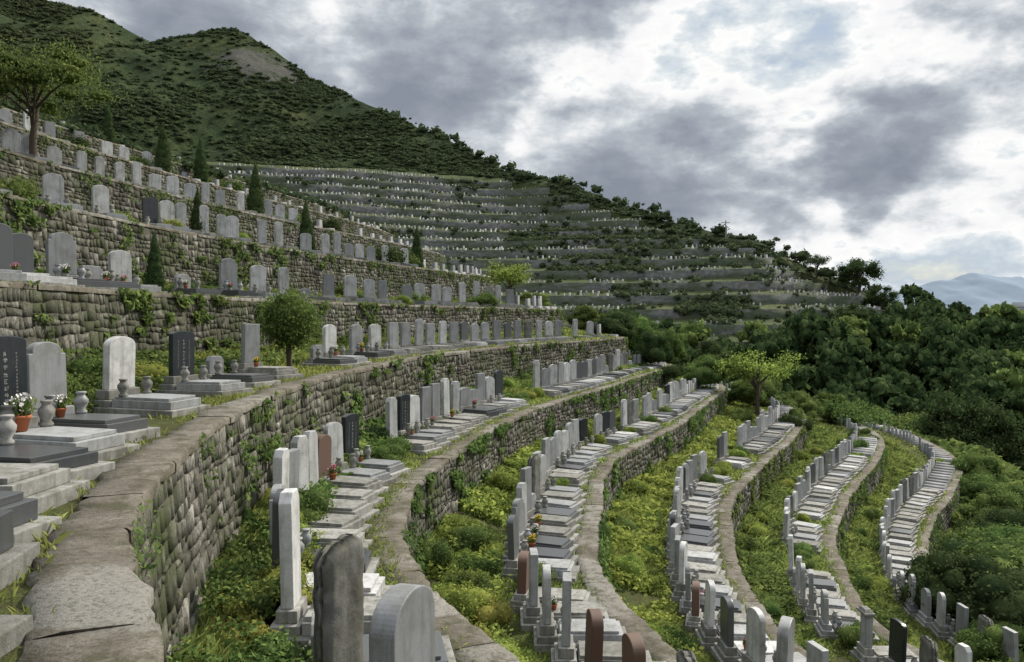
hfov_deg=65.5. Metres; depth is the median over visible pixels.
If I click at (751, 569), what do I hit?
shrub
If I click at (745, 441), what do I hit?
grave
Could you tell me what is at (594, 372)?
grave
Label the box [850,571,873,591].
shrub
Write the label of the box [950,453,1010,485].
shrub
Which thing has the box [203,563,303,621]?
shrub
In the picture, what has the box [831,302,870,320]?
tree
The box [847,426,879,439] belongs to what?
shrub
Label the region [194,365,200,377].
shrub
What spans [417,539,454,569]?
shrub
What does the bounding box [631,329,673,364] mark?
shrub
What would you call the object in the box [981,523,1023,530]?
shrub
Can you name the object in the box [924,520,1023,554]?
shrub
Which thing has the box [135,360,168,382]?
shrub
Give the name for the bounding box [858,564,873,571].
shrub
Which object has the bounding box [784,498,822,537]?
grave
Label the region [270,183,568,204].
retaining wall
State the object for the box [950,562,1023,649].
shrub
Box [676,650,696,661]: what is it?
grave
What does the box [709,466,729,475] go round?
shrub
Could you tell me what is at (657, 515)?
shrub
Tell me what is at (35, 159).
terrace path
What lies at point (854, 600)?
terrace path
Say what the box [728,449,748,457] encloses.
shrub
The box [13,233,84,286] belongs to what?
grave
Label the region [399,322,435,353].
grave
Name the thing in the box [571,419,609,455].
grave
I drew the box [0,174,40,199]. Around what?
shrub
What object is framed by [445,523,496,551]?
shrub
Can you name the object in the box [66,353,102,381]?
shrub
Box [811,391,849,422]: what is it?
shrub
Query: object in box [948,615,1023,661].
shrub
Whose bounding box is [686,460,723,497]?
grave
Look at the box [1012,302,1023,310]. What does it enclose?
apartment tower
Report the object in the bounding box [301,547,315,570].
shrub
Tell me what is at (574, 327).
grave
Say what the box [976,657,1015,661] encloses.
shrub
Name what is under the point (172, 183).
grave
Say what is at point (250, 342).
grave
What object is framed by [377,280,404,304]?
grave
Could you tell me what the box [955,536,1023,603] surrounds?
shrub
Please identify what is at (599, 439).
shrub
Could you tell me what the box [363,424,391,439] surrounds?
shrub
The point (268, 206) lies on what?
grave
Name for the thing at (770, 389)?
shrub
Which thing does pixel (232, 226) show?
grave
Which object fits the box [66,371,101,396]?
shrub
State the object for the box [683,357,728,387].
shrub
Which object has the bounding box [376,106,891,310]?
ridge scrub
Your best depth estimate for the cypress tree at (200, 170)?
60.21 m
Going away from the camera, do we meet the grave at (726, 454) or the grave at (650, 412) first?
the grave at (726, 454)
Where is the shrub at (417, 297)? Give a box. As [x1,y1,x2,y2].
[400,291,431,300]
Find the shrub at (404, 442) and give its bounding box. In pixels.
[380,436,413,455]
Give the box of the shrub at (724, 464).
[715,461,733,472]
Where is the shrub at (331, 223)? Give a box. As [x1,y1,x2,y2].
[312,215,341,230]
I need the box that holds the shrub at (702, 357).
[681,352,729,381]
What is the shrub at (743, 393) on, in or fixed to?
on the terrace ground at (635, 597)
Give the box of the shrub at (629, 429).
[622,427,636,431]
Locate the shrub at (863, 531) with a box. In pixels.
[854,527,867,536]
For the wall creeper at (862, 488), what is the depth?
47.10 m
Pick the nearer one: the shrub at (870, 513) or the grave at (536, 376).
the grave at (536, 376)
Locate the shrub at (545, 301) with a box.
[520,292,552,306]
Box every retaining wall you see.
[0,108,342,217]
[0,123,393,241]
[0,151,444,267]
[0,197,498,299]
[0,287,563,363]
[129,339,626,661]
[208,165,512,187]
[230,173,549,196]
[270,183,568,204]
[299,192,589,213]
[329,203,610,221]
[348,214,638,229]
[371,226,664,238]
[394,238,701,247]
[405,373,674,557]
[430,248,755,257]
[445,257,771,267]
[463,268,795,278]
[500,281,827,291]
[501,294,863,304]
[563,309,881,318]
[564,324,785,334]
[599,392,726,568]
[696,341,877,351]
[731,427,806,535]
[836,451,885,550]
[928,474,962,551]
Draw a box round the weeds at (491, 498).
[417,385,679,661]
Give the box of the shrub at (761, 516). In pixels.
[748,511,769,522]
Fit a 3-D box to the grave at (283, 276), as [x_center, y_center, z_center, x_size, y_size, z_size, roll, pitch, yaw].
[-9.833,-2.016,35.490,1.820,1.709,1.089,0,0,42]
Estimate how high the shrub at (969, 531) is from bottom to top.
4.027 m
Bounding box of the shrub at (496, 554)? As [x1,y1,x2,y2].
[463,550,503,570]
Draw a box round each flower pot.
[4,392,36,431]
[11,262,20,269]
[54,394,69,417]
[61,264,70,276]
[102,271,110,280]
[120,275,127,281]
[183,280,188,287]
[228,282,232,289]
[252,357,259,366]
[327,464,338,479]
[334,345,338,355]
[358,450,363,461]
[360,343,364,351]
[429,416,434,424]
[471,399,476,407]
[527,533,536,547]
[531,524,539,536]
[534,514,541,525]
[551,596,558,609]
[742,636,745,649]
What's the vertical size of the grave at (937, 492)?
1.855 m
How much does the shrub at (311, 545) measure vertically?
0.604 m
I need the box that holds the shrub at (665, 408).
[658,405,673,411]
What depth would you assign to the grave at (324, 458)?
18.85 m
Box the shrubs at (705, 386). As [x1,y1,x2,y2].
[504,302,902,485]
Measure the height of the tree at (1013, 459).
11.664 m
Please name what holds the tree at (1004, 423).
on the lower slope
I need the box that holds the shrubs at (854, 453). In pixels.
[270,199,944,551]
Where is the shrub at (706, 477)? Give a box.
[698,473,717,483]
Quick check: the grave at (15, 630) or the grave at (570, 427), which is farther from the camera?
the grave at (570, 427)
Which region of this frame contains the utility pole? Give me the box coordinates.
[721,220,729,236]
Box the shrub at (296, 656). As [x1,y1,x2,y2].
[254,642,312,661]
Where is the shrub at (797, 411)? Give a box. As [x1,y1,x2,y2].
[789,407,813,431]
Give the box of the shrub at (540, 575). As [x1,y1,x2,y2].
[514,561,558,586]
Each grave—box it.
[0,108,25,128]
[0,189,18,196]
[0,223,61,284]
[0,269,35,283]
[0,335,139,460]
[0,414,114,479]
[0,463,89,513]
[0,491,61,542]
[0,510,39,589]
[0,615,32,657]
[1,129,34,157]
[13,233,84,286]
[19,133,51,161]
[23,109,49,135]
[26,342,159,442]
[42,173,87,211]
[44,121,70,142]
[45,146,79,169]
[45,232,117,289]
[73,130,97,150]
[76,151,100,175]
[84,265,144,290]
[89,336,210,417]
[91,185,130,220]
[94,156,122,181]
[101,141,125,158]
[108,250,166,292]
[114,162,140,186]
[118,146,142,164]
[131,162,156,189]
[142,151,161,169]
[142,197,178,229]
[148,174,173,193]
[155,331,252,397]
[158,200,193,232]
[166,176,191,198]
[168,274,223,296]
[175,202,202,234]
[184,183,207,202]
[198,356,280,388]
[199,205,225,238]
[201,183,221,204]
[215,190,236,208]
[216,214,244,241]
[216,258,262,298]
[227,216,253,245]
[236,192,257,213]
[237,324,303,380]
[249,265,278,298]
[257,219,281,247]
[264,199,284,219]
[269,484,379,572]
[269,488,381,647]
[272,489,392,605]
[273,448,371,548]
[274,222,300,250]
[275,204,296,222]
[278,267,312,300]
[288,208,300,223]
[288,448,371,533]
[290,435,378,523]
[299,288,333,301]
[299,612,455,661]
[300,233,325,254]
[300,345,361,367]
[303,430,383,508]
[312,533,364,661]
[318,434,388,495]
[320,274,353,302]
[321,234,340,255]
[322,324,371,363]
[323,422,396,486]
[333,232,356,258]
[341,275,374,302]
[342,413,409,478]
[343,243,368,260]
[345,324,394,360]
[355,244,375,261]
[363,279,391,303]
[366,246,385,262]
[368,324,410,357]
[369,583,434,661]
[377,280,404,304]
[382,245,402,265]
[385,397,442,455]
[387,322,425,354]
[397,394,451,446]
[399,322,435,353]
[400,248,420,267]
[401,284,426,304]
[410,395,459,440]
[413,319,446,351]
[414,283,439,305]
[419,386,469,435]
[424,323,458,350]
[429,284,455,305]
[429,383,476,431]
[437,321,469,349]
[440,378,485,426]
[442,287,463,305]
[447,322,479,348]
[450,381,492,422]
[457,282,480,306]
[459,321,490,346]
[459,387,502,418]
[470,323,499,346]
[471,389,509,414]
[473,281,494,306]
[475,373,513,412]
[481,322,508,345]
[485,377,522,408]
[486,287,506,307]
[491,320,518,344]
[493,370,529,406]
[495,285,515,307]
[501,515,579,584]
[501,533,578,564]
[503,322,530,343]
[503,498,578,553]
[505,289,526,307]
[509,551,595,612]
[512,320,535,343]
[516,482,578,542]
[520,466,580,532]
[520,548,608,631]
[524,320,548,341]
[527,454,583,513]
[531,451,585,505]
[532,493,583,523]
[533,360,564,396]
[533,564,626,652]
[535,320,558,341]
[540,368,572,394]
[541,437,587,487]
[541,454,586,498]
[543,321,568,341]
[548,364,578,391]
[550,437,592,473]
[550,439,589,477]
[551,572,651,661]
[553,430,596,469]
[554,320,575,340]
[557,362,586,390]
[562,430,600,464]
[563,362,592,389]
[565,422,602,458]
[569,360,597,388]
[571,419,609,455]
[572,319,594,339]
[577,361,603,385]
[579,418,615,451]
[582,361,606,383]
[584,609,665,661]
[585,321,607,338]
[586,359,613,382]
[592,359,617,381]
[593,413,629,446]
[595,357,619,379]
[599,354,625,378]
[601,411,636,441]
[605,365,628,377]
[607,353,630,375]
[609,410,642,438]
[613,355,632,373]
[615,349,638,373]
[619,399,653,435]
[620,353,639,370]
[622,352,642,370]
[622,632,645,661]
[627,399,657,430]
[628,360,648,370]
[633,399,662,428]
[640,395,670,422]
[646,392,675,421]
[652,400,679,418]
[657,388,684,415]
[662,394,687,413]
[664,384,690,408]
[664,510,720,556]
[664,512,722,566]
[664,516,719,548]
[664,523,725,577]
[665,394,689,410]
[666,519,720,541]
[668,382,693,407]
[668,477,717,520]
[668,535,728,588]
[669,466,717,513]
[671,541,737,601]
[672,382,693,405]
[672,467,718,508]
[673,381,697,404]
[673,486,717,524]
[673,488,718,531]
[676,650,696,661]
[678,382,698,402]
[679,563,745,615]
[680,378,703,399]
[680,391,702,401]
[682,463,720,502]
[685,379,703,398]
[685,581,745,630]
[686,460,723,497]
[690,454,727,492]
[695,580,770,649]
[697,451,734,485]
[710,596,776,661]
[712,435,749,470]
[722,431,753,466]
[735,426,766,455]
[737,607,805,661]
[741,424,769,450]
[745,420,773,448]
[750,426,777,445]
[753,426,780,443]
[755,417,782,440]
[759,414,784,439]
[760,410,786,436]
[765,412,790,430]
[765,415,787,434]
[766,415,789,431]
[768,406,792,429]
[776,615,794,661]
[781,507,822,542]
[781,511,823,553]
[782,495,824,532]
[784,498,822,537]
[786,534,833,580]
[789,567,839,592]
[791,555,844,600]
[792,491,827,521]
[794,482,829,515]
[796,563,849,611]
[797,475,832,512]
[803,479,835,506]
[803,569,859,624]
[805,470,837,502]
[806,467,838,498]
[806,640,828,661]
[809,463,840,494]
[813,458,844,491]
[813,589,879,642]
[817,457,846,486]
[822,451,851,480]
[822,457,849,483]
[828,464,855,477]
[829,450,858,474]
[833,447,861,471]
[837,444,864,468]
[840,441,866,466]
[843,439,869,461]
[844,441,867,463]
[850,606,918,661]
[878,526,916,558]
[879,523,916,555]
[880,517,916,549]
[880,530,913,565]
[881,541,909,569]
[882,543,905,577]
[883,506,916,543]
[884,618,918,661]
[885,498,918,532]
[886,554,907,584]
[888,515,918,538]
[890,498,919,528]
[890,574,905,595]
[891,490,922,524]
[894,571,904,605]
[895,489,924,520]
[898,484,928,512]
[899,489,926,517]
[900,478,928,507]
[903,574,919,617]
[906,478,933,506]
[907,475,937,502]
[912,472,940,499]
[914,588,955,628]
[915,468,943,496]
[919,635,938,661]
[929,592,955,639]
[947,603,968,645]
[954,643,971,661]
[977,614,993,632]
[1002,626,1018,661]
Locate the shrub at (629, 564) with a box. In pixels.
[609,553,643,576]
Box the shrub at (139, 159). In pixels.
[113,154,153,166]
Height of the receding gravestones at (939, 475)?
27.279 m
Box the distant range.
[879,273,1023,314]
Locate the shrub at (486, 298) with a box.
[457,291,501,305]
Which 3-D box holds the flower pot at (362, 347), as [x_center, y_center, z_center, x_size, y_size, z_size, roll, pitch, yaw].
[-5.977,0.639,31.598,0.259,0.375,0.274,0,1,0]
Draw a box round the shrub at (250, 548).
[219,529,305,573]
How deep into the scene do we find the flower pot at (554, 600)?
16.25 m
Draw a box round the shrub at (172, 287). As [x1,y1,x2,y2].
[164,281,194,291]
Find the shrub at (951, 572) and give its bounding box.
[894,545,1005,620]
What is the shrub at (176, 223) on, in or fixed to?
on the terrace ground
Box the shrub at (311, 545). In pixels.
[268,529,325,552]
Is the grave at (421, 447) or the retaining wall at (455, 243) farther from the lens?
the retaining wall at (455, 243)
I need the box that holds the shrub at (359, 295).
[357,292,375,297]
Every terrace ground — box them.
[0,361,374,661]
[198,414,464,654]
[422,434,652,661]
[614,404,790,661]
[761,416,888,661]
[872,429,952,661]
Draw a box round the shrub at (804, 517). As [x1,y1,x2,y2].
[796,513,810,521]
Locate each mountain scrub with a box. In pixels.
[0,0,148,61]
[0,26,868,295]
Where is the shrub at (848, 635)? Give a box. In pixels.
[835,619,876,647]
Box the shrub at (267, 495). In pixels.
[263,487,270,505]
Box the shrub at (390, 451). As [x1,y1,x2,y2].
[372,442,408,461]
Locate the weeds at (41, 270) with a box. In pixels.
[34,267,503,303]
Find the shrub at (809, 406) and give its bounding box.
[785,389,824,419]
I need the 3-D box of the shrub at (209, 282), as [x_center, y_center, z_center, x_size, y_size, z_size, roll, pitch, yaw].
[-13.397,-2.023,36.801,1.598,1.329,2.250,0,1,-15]
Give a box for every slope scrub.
[0,97,348,218]
[885,425,1023,545]
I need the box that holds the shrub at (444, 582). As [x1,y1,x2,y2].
[432,578,476,590]
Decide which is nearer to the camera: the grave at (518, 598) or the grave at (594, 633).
the grave at (594, 633)
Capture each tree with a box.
[0,34,132,155]
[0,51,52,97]
[100,101,118,143]
[142,232,166,290]
[153,122,172,172]
[189,187,205,232]
[191,135,208,182]
[246,162,265,213]
[253,287,327,366]
[296,199,317,249]
[410,227,424,267]
[482,260,535,288]
[713,348,806,415]
[799,254,831,279]
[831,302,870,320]
[832,257,886,293]
[847,396,876,410]
[861,285,899,309]
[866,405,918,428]
[894,413,927,432]
[905,414,963,436]
[914,386,1014,451]
[914,399,1023,450]
[922,415,1023,461]
[927,417,1021,455]
[977,335,1023,351]
[997,429,1023,470]
[1011,350,1023,368]
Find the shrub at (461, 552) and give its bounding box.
[451,548,477,560]
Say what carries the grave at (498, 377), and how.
on the terrace ground at (269, 622)
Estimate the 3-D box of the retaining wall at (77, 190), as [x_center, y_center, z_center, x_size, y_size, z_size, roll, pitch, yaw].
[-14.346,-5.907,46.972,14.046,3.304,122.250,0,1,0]
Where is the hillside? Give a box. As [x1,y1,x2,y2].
[0,28,942,398]
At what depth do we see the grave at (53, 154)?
38.02 m
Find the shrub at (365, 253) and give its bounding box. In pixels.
[354,247,376,259]
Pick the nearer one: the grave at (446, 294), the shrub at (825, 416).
the grave at (446, 294)
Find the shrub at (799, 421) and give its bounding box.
[775,412,814,431]
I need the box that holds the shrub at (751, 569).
[744,563,767,576]
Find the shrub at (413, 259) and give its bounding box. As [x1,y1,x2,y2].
[408,250,420,264]
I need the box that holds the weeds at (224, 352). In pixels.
[66,327,584,408]
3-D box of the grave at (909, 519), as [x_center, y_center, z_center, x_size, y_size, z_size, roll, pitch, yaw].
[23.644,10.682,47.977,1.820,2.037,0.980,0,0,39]
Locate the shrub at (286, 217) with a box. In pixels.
[272,212,300,221]
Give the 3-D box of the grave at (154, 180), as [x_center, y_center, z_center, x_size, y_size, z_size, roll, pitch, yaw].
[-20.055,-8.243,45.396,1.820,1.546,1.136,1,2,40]
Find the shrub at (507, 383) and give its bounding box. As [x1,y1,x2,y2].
[503,377,518,388]
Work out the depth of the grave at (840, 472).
51.85 m
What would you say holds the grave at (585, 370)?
on the terrace ground at (269, 622)
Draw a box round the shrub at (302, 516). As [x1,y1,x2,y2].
[300,507,307,524]
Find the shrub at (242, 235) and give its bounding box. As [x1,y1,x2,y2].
[239,231,249,237]
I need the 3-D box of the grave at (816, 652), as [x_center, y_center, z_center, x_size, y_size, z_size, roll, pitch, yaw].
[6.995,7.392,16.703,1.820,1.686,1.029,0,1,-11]
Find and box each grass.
[0,279,524,306]
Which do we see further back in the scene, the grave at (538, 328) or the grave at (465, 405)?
the grave at (538, 328)
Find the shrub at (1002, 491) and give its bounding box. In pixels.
[967,488,1022,509]
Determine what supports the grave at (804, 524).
on the terrace ground at (839, 659)
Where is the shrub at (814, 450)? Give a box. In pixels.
[808,447,824,454]
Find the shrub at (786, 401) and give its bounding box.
[760,394,798,407]
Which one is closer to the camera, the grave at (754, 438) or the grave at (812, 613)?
the grave at (812, 613)
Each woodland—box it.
[580,282,1023,433]
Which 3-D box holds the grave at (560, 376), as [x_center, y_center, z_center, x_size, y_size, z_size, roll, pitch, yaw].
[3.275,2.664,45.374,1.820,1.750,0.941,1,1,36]
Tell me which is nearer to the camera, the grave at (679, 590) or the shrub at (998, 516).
the grave at (679, 590)
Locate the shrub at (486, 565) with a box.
[456,553,503,572]
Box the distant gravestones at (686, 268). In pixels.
[218,163,880,337]
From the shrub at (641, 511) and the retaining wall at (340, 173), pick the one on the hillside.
the retaining wall at (340, 173)
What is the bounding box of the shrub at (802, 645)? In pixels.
[795,639,806,649]
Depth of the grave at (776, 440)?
53.25 m
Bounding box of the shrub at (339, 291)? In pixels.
[334,284,343,294]
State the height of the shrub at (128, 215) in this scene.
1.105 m
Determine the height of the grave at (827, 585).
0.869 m
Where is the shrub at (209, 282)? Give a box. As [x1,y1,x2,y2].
[204,276,237,286]
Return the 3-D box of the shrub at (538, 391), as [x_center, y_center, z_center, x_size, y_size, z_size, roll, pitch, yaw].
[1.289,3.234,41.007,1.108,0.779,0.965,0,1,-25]
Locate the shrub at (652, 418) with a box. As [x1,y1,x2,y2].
[640,415,657,421]
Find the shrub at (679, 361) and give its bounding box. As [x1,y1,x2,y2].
[669,351,690,365]
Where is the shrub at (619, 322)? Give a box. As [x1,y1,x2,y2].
[593,309,638,340]
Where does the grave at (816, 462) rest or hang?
on the terrace ground at (839, 659)
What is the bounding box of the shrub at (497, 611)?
[473,591,515,628]
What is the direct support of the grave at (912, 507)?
on the terrace ground at (908, 447)
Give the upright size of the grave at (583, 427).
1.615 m
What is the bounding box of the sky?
[48,0,1023,292]
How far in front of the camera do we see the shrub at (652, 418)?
46.12 m
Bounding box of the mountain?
[0,0,148,63]
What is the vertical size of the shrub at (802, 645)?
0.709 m
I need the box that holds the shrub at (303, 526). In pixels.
[300,519,311,530]
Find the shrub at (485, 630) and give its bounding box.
[474,621,493,638]
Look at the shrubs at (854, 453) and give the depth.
63.39 m
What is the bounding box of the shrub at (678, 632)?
[655,620,686,639]
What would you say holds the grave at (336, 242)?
on the terrace ground
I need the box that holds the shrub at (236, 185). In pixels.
[207,177,243,190]
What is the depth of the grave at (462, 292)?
55.28 m
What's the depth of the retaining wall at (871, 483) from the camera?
48.82 m
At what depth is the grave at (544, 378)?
43.36 m
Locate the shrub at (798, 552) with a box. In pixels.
[794,548,812,558]
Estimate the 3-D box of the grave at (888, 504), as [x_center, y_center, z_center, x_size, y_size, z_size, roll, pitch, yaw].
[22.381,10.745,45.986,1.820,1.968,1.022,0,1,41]
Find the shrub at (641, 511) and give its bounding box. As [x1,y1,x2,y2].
[625,507,653,515]
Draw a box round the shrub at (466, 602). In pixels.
[433,582,498,624]
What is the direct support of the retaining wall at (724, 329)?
on the hillside
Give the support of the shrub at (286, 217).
on the terrace ground
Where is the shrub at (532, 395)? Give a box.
[522,390,536,400]
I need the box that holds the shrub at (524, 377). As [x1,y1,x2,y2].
[521,375,532,379]
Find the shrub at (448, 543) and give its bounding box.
[437,537,471,551]
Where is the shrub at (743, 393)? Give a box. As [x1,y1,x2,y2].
[726,379,764,406]
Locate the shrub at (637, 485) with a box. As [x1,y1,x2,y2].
[625,478,652,493]
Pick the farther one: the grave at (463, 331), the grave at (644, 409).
the grave at (644, 409)
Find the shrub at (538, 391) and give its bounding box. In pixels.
[528,387,544,398]
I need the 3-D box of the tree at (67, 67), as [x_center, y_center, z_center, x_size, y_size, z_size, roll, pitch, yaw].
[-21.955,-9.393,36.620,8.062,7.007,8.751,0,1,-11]
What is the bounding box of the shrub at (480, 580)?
[440,567,495,594]
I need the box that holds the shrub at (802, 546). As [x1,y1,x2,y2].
[787,541,814,552]
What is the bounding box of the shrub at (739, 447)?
[733,445,749,454]
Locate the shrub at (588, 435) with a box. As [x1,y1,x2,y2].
[587,428,591,439]
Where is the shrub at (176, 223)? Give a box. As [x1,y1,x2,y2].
[158,218,184,226]
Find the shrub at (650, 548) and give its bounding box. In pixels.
[641,545,667,558]
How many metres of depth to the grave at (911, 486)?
53.88 m
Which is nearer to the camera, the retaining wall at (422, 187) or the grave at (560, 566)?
the grave at (560, 566)
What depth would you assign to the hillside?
326.79 m
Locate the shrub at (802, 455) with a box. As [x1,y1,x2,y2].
[796,450,811,459]
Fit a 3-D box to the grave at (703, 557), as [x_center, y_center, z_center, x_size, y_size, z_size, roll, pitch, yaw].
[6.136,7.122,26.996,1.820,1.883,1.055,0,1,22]
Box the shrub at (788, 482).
[780,478,794,488]
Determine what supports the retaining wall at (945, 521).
on the terrace ground
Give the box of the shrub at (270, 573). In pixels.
[255,559,312,605]
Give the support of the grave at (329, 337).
on the terrace ground at (23, 590)
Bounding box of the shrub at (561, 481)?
[548,477,569,486]
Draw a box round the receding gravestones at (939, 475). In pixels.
[59,121,954,492]
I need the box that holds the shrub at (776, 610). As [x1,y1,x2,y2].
[760,596,784,620]
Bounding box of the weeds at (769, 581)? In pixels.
[737,420,840,645]
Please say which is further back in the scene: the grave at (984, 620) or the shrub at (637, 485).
the shrub at (637, 485)
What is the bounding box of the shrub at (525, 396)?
[512,392,530,400]
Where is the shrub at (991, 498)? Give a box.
[953,485,1023,529]
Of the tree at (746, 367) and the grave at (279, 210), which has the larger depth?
the tree at (746, 367)
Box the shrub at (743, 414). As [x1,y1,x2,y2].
[728,408,755,420]
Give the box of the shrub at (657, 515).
[641,513,662,520]
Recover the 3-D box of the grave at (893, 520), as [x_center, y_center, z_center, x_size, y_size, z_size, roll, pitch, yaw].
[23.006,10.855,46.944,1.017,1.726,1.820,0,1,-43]
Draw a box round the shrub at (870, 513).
[862,508,879,520]
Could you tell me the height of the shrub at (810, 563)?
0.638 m
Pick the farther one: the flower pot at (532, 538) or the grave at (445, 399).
the grave at (445, 399)
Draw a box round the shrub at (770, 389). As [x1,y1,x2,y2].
[747,369,783,404]
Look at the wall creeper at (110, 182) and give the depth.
42.90 m
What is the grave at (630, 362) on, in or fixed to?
on the terrace ground at (269, 622)
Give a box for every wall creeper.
[0,105,343,214]
[0,148,446,266]
[0,191,502,301]
[0,280,564,358]
[24,128,395,239]
[131,337,628,661]
[402,370,672,603]
[598,384,729,661]
[731,407,807,650]
[835,424,888,589]
[897,429,965,552]
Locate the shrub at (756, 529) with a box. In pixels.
[745,521,770,537]
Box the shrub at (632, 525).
[611,516,639,530]
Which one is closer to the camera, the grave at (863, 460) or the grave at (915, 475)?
the grave at (915, 475)
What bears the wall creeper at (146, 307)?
attached to the retaining wall at (82, 320)
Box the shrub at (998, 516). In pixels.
[956,505,1023,534]
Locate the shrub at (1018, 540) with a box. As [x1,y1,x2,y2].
[985,531,1023,551]
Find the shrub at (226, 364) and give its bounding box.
[194,356,238,372]
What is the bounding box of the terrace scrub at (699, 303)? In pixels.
[231,166,885,341]
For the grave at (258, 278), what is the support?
on the terrace ground
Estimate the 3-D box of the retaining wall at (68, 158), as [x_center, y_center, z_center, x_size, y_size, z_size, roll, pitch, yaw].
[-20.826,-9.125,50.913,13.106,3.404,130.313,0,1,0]
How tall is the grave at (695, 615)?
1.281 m
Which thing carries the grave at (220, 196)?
on the terrace ground
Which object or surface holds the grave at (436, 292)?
on the terrace ground
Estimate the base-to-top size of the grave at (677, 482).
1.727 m
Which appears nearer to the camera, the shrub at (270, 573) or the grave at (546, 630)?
the shrub at (270, 573)
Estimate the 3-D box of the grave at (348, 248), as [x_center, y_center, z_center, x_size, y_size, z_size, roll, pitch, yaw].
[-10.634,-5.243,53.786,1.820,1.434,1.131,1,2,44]
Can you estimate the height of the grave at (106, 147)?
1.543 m
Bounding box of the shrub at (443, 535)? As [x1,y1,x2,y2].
[434,528,451,539]
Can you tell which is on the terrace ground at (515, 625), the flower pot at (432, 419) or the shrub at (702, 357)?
the shrub at (702, 357)
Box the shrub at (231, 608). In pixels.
[206,579,276,622]
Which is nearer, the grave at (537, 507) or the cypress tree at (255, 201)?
the grave at (537, 507)
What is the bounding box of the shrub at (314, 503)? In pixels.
[298,484,336,523]
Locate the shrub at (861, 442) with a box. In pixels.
[835,436,869,447]
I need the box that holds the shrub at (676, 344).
[653,327,688,364]
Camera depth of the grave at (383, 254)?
58.91 m
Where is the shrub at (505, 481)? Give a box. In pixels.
[485,470,519,491]
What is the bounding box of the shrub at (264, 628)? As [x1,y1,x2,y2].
[197,610,278,652]
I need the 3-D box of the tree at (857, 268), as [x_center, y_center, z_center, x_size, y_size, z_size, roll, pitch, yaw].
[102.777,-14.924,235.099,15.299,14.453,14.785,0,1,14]
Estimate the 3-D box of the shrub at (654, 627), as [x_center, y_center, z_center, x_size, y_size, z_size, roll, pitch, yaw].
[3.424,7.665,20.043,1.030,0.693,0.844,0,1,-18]
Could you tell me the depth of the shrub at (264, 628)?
9.71 m
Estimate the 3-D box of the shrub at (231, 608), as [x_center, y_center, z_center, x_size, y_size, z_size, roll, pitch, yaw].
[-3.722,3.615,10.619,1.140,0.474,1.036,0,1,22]
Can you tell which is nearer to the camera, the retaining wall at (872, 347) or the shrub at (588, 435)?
the shrub at (588, 435)
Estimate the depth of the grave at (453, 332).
43.10 m
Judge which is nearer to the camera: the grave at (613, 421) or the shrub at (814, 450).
the grave at (613, 421)
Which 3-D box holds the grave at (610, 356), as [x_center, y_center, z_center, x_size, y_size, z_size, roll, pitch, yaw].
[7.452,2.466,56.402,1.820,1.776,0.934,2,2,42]
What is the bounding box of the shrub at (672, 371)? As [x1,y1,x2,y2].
[660,365,687,378]
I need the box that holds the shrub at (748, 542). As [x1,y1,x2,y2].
[735,534,761,551]
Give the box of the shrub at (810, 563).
[795,555,815,568]
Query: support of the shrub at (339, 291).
on the terrace ground
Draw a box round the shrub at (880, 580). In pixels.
[863,573,891,589]
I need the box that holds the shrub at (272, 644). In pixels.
[221,629,297,661]
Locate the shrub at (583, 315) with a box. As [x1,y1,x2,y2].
[565,305,605,330]
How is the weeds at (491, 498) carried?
on the terrace ground at (515, 625)
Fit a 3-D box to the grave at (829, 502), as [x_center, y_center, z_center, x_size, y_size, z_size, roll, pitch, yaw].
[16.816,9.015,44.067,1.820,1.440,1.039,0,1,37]
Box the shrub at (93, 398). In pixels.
[71,391,100,412]
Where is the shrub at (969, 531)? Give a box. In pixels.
[934,521,983,549]
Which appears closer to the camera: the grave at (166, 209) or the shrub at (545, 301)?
the grave at (166, 209)
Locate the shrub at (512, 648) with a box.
[489,634,533,661]
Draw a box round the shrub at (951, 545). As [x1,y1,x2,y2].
[907,534,1002,574]
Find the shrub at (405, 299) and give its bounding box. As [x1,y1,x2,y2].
[393,294,414,304]
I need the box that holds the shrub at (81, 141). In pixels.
[43,131,90,147]
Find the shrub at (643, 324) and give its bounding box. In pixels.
[626,316,660,352]
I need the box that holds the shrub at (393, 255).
[372,243,406,263]
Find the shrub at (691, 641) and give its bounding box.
[660,623,701,651]
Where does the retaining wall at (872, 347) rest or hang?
on the hillside
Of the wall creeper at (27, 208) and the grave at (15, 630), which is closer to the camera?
the grave at (15, 630)
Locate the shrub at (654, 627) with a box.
[646,622,666,637]
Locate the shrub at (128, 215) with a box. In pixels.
[109,209,132,219]
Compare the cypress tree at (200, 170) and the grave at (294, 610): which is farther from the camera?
the cypress tree at (200, 170)
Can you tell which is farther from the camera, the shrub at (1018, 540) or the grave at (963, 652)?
the shrub at (1018, 540)
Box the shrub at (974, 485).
[952,471,1023,502]
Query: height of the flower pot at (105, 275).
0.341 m
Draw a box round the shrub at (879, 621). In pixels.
[873,617,889,629]
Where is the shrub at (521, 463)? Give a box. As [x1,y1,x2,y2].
[507,456,527,471]
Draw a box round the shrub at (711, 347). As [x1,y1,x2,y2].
[694,338,737,374]
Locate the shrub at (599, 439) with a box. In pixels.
[590,434,606,443]
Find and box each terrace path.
[0,121,392,235]
[0,148,443,256]
[0,281,562,310]
[1,107,342,215]
[2,193,486,277]
[17,336,623,661]
[365,363,672,661]
[574,384,725,661]
[715,407,806,656]
[820,424,943,661]
[885,426,962,555]

